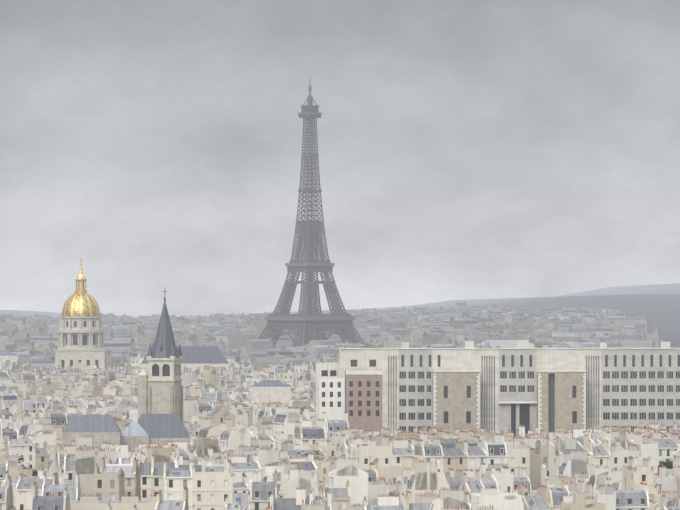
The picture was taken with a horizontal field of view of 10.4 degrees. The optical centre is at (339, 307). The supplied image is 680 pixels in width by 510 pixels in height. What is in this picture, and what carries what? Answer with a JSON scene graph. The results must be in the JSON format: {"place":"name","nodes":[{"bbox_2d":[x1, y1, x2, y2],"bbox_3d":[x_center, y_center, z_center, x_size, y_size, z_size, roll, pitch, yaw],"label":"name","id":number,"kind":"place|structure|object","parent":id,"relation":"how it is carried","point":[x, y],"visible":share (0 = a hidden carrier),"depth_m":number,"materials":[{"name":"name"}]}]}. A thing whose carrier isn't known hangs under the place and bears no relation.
{"place":"outdoors","nodes":[
{"label":"outdoors","id":0,"kind":"place"},
{"bbox_2d":[0,283,679,347],"bbox_3d":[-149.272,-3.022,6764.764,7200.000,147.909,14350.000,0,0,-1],"label":"hills","id":1,"kind":"structure","parent":0,"point":[658,304],"depth_m":8119.61,"materials":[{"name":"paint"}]},
{"bbox_2d":[39,260,109,370],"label":"domed building","id":2,"kind":"structure","parent":1,"relation":"on","point":[80,338],"depth_m":2644.94,"materials":[{"name":"stone"},{"name":"gold"},{"name":"glass"}]},
{"bbox_2d":[62,291,189,451],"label":"church","id":3,"kind":"structure","parent":1,"relation":"on","point":[160,402],"depth_m":1085.31,"materials":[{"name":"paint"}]},
{"bbox_2d":[0,317,569,509],"bbox_3d":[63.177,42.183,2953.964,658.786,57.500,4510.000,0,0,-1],"label":"large buildings","id":4,"kind":"structure","parent":1,"relation":"on","point":[261,392],"depth_m":1684.40,"materials":[{"name":"paint"}]},
{"bbox_2d":[258,84,364,347],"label":"eiffel tower","id":5,"kind":"structure","parent":1,"relation":"on","point":[308,235],"depth_m":3985.02,"materials":[{"name":"metal"}]},
{"bbox_2d":[6,373,672,497],"bbox_3d":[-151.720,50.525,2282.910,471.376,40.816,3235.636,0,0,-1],"label":"trees","id":6,"kind":"object","parent":1,"relation":"on","point":[668,464],"visible":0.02,"depth_m":1040.26,"materials":[{"name":"plant"}]},
{"bbox_2d":[0,302,679,509],"bbox_3d":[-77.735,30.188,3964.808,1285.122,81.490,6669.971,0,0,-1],"label":"city buildings","id":7,"kind":"structure","parent":1,"relation":"on","point":[241,456],"depth_m":1070.61,"materials":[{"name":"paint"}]},
{"bbox_2d":[315,340,679,436],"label":"faculty of medicine","id":8,"kind":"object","parent":1,"relation":"on","point":[405,387],"visible":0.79,"depth_m":1282.94,"materials":[{"name":"paint"}]},
{"bbox_2d":[0,0,679,316],"label":"sky","id":9,"kind":"structure","parent":0,"point":[468,149],"materials":[{"name":"grey"}]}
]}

